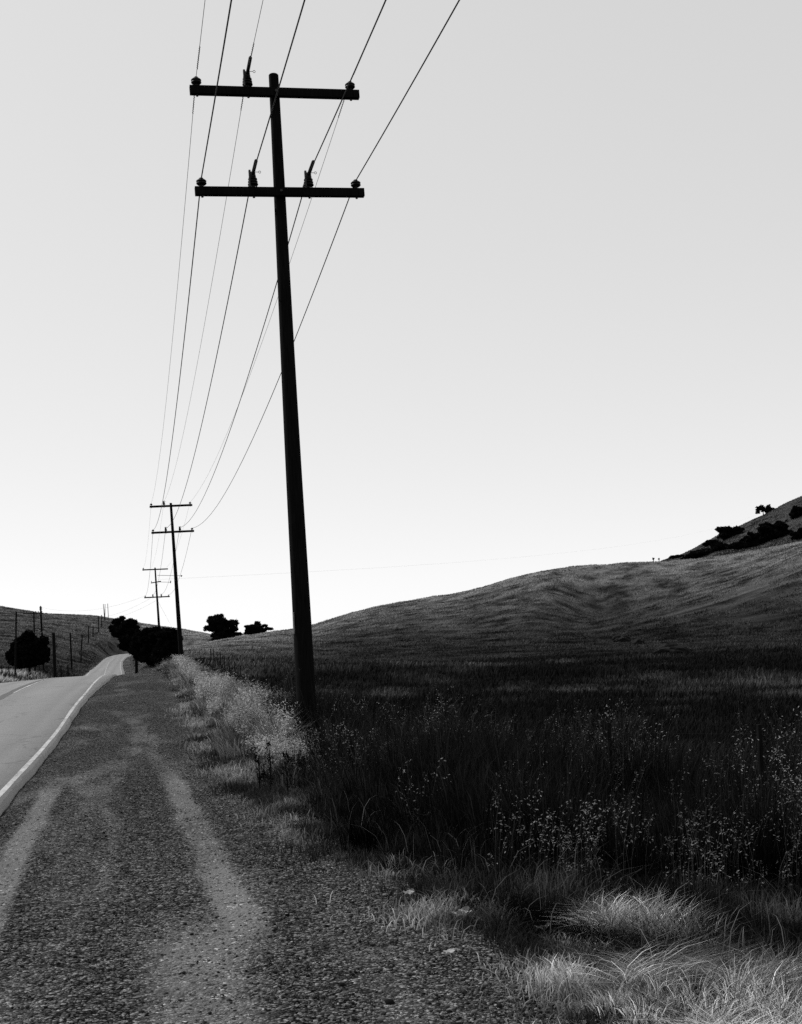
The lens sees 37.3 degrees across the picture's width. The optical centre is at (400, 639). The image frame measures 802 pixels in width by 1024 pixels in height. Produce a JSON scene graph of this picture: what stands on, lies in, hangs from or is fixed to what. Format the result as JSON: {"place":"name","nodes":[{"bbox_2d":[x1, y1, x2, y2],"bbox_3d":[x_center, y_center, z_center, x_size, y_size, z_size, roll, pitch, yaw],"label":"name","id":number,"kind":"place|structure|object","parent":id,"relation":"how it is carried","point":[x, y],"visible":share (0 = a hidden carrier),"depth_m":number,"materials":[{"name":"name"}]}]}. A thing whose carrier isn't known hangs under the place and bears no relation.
{"place":"outdoors","nodes":[
{"label":"outdoors","id":0,"kind":"place"},
{"bbox_2d":[0,653,130,815],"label":"road","id":1,"kind":"structure","parent":0,"point":[33,716],"depth_m":32.52,"materials":[{"name":"grey asphalt"}]},
{"bbox_2d":[0,677,57,699],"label":"road seal strip","id":2,"kind":"object","parent":1,"relation":"on","point":[3,696],"visible":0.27,"depth_m":48.03,"materials":[{"name":"grey asphalt"}]},
{"bbox_2d":[0,655,129,796],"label":"road edge line","id":3,"kind":"object","parent":1,"relation":"on","point":[3,790],"visible":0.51,"depth_m":22.28,"materials":[{"name":"white paint"}]},
{"bbox_2d":[0,605,242,679],"bbox_3d":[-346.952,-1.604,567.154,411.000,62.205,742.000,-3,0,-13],"label":"hill","id":4,"kind":"structure","parent":0,"point":[104,645],"depth_m":426.72,"materials":[{"name":"plant"}]},
{"bbox_2d":[78,635,82,662],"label":"wooden post","id":5,"kind":"object","parent":4,"relation":"on","point":[81,650],"visible":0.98,"depth_m":294.86,"materials":[{"name":"wood"}]},
{"bbox_2d":[158,654,434,766],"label":"pale oat grass","id":6,"kind":"structure","parent":0,"point":[210,685],"depth_m":20.46,"materials":[{"name":"grey plant"}]},
{"bbox_2d":[0,655,604,1023],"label":"gravel shoulder","id":7,"kind":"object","parent":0,"point":[129,697],"visible":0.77,"depth_m":8.07},
{"bbox_2d":[403,888,414,894],"bbox_3d":[0.051,1.698,7.999,0.084,0.022,0.044,-11,28,-17],"label":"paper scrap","id":8,"kind":"object","parent":7,"relation":"on","point":[411,891],"visible":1,"depth_m":8.00,"materials":[{"name":"white paper"}]},
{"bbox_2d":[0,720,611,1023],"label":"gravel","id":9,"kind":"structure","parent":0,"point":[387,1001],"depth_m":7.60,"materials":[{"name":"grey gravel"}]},
{"bbox_2d":[443,948,454,953],"bbox_3d":[0.261,1.685,6.429,0.066,0.014,0.044,-12,13,-22],"label":"flat stone chip","id":10,"kind":"object","parent":9,"relation":"on","point":[451,950],"visible":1,"depth_m":6.43,"materials":[{"name":"grey stone"}]},
{"bbox_2d":[0,570,801,998],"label":"ground","id":11,"kind":"structure","parent":0,"point":[748,594],"depth_m":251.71,"materials":[{"name":"plant"}]},
{"bbox_2d":[14,612,16,674],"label":"wooden pole","id":12,"kind":"object","parent":11,"relation":"on","point":[15,641],"visible":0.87,"depth_m":122.92,"materials":[{"name":"black wood"}]},
{"bbox_2d":[5,629,50,674],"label":"roadside bush","id":13,"kind":"object","parent":11,"relation":"on","point":[33,650],"visible":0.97,"depth_m":139.32,"materials":[{"name":"black plant"}]},
{"bbox_2d":[23,611,42,672],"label":"wooden pole","id":14,"kind":"object","parent":11,"relation":"on","point":[33,613],"visible":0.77,"depth_m":147.92,"materials":[{"name":"wood"}]},
{"bbox_2d":[0,665,76,682],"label":"verge grass","id":15,"kind":"structure","parent":11,"relation":"on","point":[7,676],"depth_m":137.12,"materials":[{"name":"grey plant"}]},
{"bbox_2d":[39,606,44,672],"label":"wooden pole","id":16,"kind":"object","parent":11,"relation":"on","point":[43,666],"visible":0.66,"depth_m":160.90,"materials":[{"name":"wood"}]},
{"bbox_2d":[52,633,56,677],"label":"wooden post","id":17,"kind":"object","parent":11,"relation":"on","point":[54,656],"visible":0.75,"depth_m":127.86,"materials":[{"name":"black wood"}]},
{"bbox_2d":[69,633,72,670],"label":"wooden post","id":18,"kind":"object","parent":11,"relation":"on","point":[71,652],"visible":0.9,"depth_m":225.87,"materials":[{"name":"black wood"}]},
{"bbox_2d":[108,615,142,673],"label":"roadside tree","id":19,"kind":"object","parent":11,"relation":"on","point":[122,629],"visible":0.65,"depth_m":111.38,"materials":[{"name":"black plant"}]},
{"bbox_2d":[129,626,167,666],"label":"roadside tree","id":20,"kind":"object","parent":11,"relation":"on","point":[143,641],"visible":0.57,"depth_m":108.22,"materials":[{"name":"black plant"}]},
{"bbox_2d":[142,568,181,626],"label":"utility pole","id":21,"kind":"object","parent":11,"relation":"on","point":[156,597],"visible":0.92,"depth_m":129.41,"materials":[{"name":"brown wood"}]},
{"bbox_2d":[149,627,184,663],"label":"roadside tree","id":22,"kind":"object","parent":11,"relation":"on","point":[165,647],"visible":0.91,"depth_m":105.32,"materials":[{"name":"black plant"}]},
{"bbox_2d":[150,501,193,656],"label":"utility pole","id":23,"kind":"object","parent":11,"relation":"on","point":[179,629],"visible":0.99,"depth_m":77.30,"materials":[{"name":"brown wood"}]},
{"bbox_2d":[253,752,265,789],"bbox_3d":[-1.714,1.627,14.433,0.156,0.529,0.184,-3,0,-13],"label":"weed stalk","id":24,"kind":"object","parent":11,"relation":"on","point":[259,779],"visible":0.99,"depth_m":14.42,"materials":[{"name":"black plant"}]},
{"bbox_2d":[263,740,273,788],"bbox_3d":[-1.607,1.550,14.374,0.167,0.674,0.152,-3,0,16],"label":"weed stalk","id":25,"kind":"object","parent":11,"relation":"on","point":[269,759],"visible":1,"depth_m":14.36,"materials":[{"name":"black plant"}]},
{"bbox_2d":[189,56,364,726],"bbox_3d":[-1.733,-3.424,19.129,2.743,11.526,1.100,-3,0,-13],"label":"utility pole","id":26,"kind":"object","parent":11,"relation":"on","point":[279,191],"visible":0.94,"depth_m":19.19,"materials":[{"name":"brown wood"}]},
{"bbox_2d":[145,2,204,560],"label":"overhead wire","id":27,"kind":"object","parent":26,"relation":"attached to","point":[185,200],"visible":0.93,"depth_m":22.26,"materials":[{"name":"grey metal"}]},
{"bbox_2d":[147,0,231,590],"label":"overhead wire","id":28,"kind":"object","parent":26,"relation":"attached to","point":[197,219],"visible":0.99,"depth_m":19.70,"materials":[{"name":"grey metal"}]},
{"bbox_2d":[156,1,262,550],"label":"overhead wire","id":29,"kind":"object","parent":26,"relation":"attached to","point":[224,209],"visible":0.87,"depth_m":22.81,"materials":[{"name":"grey metal"}]},
{"bbox_2d":[153,0,304,594],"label":"overhead wire","id":30,"kind":"object","parent":26,"relation":"attached to","point":[244,218],"visible":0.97,"depth_m":20.17,"materials":[{"name":"grey metal"}]},
{"bbox_2d":[167,64,358,566],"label":"overhead wire","id":31,"kind":"object","parent":26,"relation":"attached to","point":[289,263],"visible":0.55,"depth_m":26.55,"materials":[{"name":"grey metal"}]},
{"bbox_2d":[164,0,386,591],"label":"overhead wire","id":32,"kind":"object","parent":26,"relation":"attached to","point":[297,213],"visible":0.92,"depth_m":18.63,"materials":[{"name":"grey metal"}]},
{"bbox_2d":[169,0,459,594],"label":"overhead wire","id":33,"kind":"object","parent":26,"relation":"attached to","point":[346,206],"visible":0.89,"depth_m":18.84,"materials":[{"name":"grey metal"}]},
{"bbox_2d":[281,750,294,794],"bbox_3d":[-1.319,1.580,13.834,0.167,0.586,0.158,-3,0,-13],"label":"weed stalk","id":34,"kind":"object","parent":11,"relation":"on","point":[286,769],"visible":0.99,"depth_m":13.83,"materials":[{"name":"black plant"}]},
{"bbox_2d":[296,750,310,797],"bbox_3d":[-1.101,1.554,13.374,0.179,0.629,0.172,-3,0,-13],"label":"weed stalk","id":35,"kind":"object","parent":11,"relation":"on","point":[303,772],"visible":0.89,"depth_m":13.37,"materials":[{"name":"black plant"}]},
{"bbox_2d":[152,655,801,1023],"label":"roadside grass","id":36,"kind":"structure","parent":11,"relation":"on","point":[732,955],"depth_m":9.47,"materials":[{"name":"plant"}]},
{"bbox_2d":[452,906,471,918],"bbox_3d":[0.373,1.687,7.349,0.138,0.040,0.063,-12,40,-32],"label":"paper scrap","id":37,"kind":"object","parent":36,"relation":"on","point":[465,908],"visible":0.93,"depth_m":7.35,"materials":[{"name":"grey paper"}]},
{"bbox_2d":[534,922,549,929],"bbox_3d":[0.834,1.693,7.006,0.102,0.040,0.028,-11,30,-3],"label":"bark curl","id":38,"kind":"object","parent":36,"relation":"on","point":[540,927],"visible":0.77,"depth_m":7.01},
{"bbox_2d":[210,649,801,807],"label":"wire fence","id":39,"kind":"object","parent":11,"relation":"on","point":[760,749],"visible":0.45,"depth_m":16.54,"materials":[{"name":"black metal"}]},
{"bbox_2d":[220,669,801,902],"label":"wild oats","id":40,"kind":"object","parent":11,"relation":"on","point":[691,857],"visible":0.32,"depth_m":9.44,"materials":[{"name":"grey plant"}]},
{"bbox_2d":[612,635,630,642],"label":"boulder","id":41,"kind":"object","parent":11,"relation":"on","point":[618,638],"visible":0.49,"depth_m":226.80,"materials":[{"name":"grey stone"}]},
{"bbox_2d":[630,639,643,643],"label":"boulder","id":42,"kind":"object","parent":11,"relation":"on","point":[634,641],"visible":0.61,"depth_m":204.25,"materials":[{"name":"grey stone"}]},
{"bbox_2d":[651,642,687,655],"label":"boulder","id":43,"kind":"object","parent":11,"relation":"on","point":[671,647],"visible":0.47,"depth_m":110.59,"materials":[{"name":"grey stone"}]},
{"bbox_2d":[0,0,801,633],"label":"sky","id":44,"kind":"structure","parent":0,"point":[558,309],"materials":[{"name":"white"}]},
{"bbox_2d":[106,541,801,666],"bbox_3d":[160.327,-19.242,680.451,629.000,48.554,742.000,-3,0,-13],"label":"hillside","id":45,"kind":"structure","parent":0,"point":[113,648],"depth_m":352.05,"materials":[{"name":"plant"}]},
{"bbox_2d":[203,614,242,640],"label":"oak tree","id":46,"kind":"object","parent":45,"relation":"on","point":[219,626],"visible":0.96,"depth_m":398.16,"materials":[{"name":"black plant"}]},
{"bbox_2d":[243,621,273,634],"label":"oak tree","id":47,"kind":"object","parent":45,"relation":"on","point":[256,627],"visible":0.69,"depth_m":398.37,"materials":[{"name":"black plant"}]},
{"bbox_2d":[661,496,801,560],"bbox_3d":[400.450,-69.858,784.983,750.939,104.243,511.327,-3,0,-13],"label":"steep hill","id":48,"kind":"structure","parent":0,"point":[769,520],"depth_m":650.30,"materials":[{"name":"plant"}]},
{"bbox_2d":[668,554,684,558],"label":"hill brush","id":49,"kind":"object","parent":48,"relation":"on","point":[674,556],"visible":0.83,"depth_m":680.09,"materials":[{"name":"black plant"}]},
{"bbox_2d":[680,541,727,559],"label":"hill brush","id":50,"kind":"object","parent":48,"relation":"on","point":[718,546],"visible":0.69,"depth_m":616.73,"materials":[{"name":"black plant"}]},
{"bbox_2d":[702,539,718,546],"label":"hill brush","id":51,"kind":"object","parent":48,"relation":"on","point":[706,543],"visible":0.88,"depth_m":660.70,"materials":[{"name":"black plant"}]},
{"bbox_2d":[714,525,744,539],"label":"hill brush","id":52,"kind":"object","parent":48,"relation":"on","point":[726,532],"visible":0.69,"depth_m":664.68,"materials":[{"name":"black plant"}]},
{"bbox_2d":[726,535,759,549],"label":"hill brush","id":53,"kind":"object","parent":48,"relation":"on","point":[746,541],"visible":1,"depth_m":604.05,"materials":[{"name":"black plant"}]},
{"bbox_2d":[755,504,765,514],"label":"hill tree","id":54,"kind":"object","parent":48,"relation":"on","point":[760,507],"visible":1,"depth_m":701.37,"materials":[{"name":"black plant"}]},
{"bbox_2d":[765,504,774,512],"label":"hill tree","id":55,"kind":"object","parent":48,"relation":"on","point":[769,508],"visible":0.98,"depth_m":700.97,"materials":[{"name":"black plant"}]},
{"bbox_2d":[747,520,793,543],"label":"hill brush","id":56,"kind":"object","parent":48,"relation":"on","point":[768,531],"visible":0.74,"depth_m":603.58,"materials":[{"name":"black plant"}]},
{"bbox_2d":[785,505,801,521],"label":"hill brush","id":57,"kind":"object","parent":48,"relation":"on","point":[795,511],"visible":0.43,"depth_m":640.55,"materials":[{"name":"black plant"}]},
{"bbox_2d":[789,527,801,539],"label":"hill brush","id":58,"kind":"object","parent":48,"relation":"on","point":[795,535],"visible":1,"depth_m":585.52,"materials":[{"name":"black plant"}]}
]}

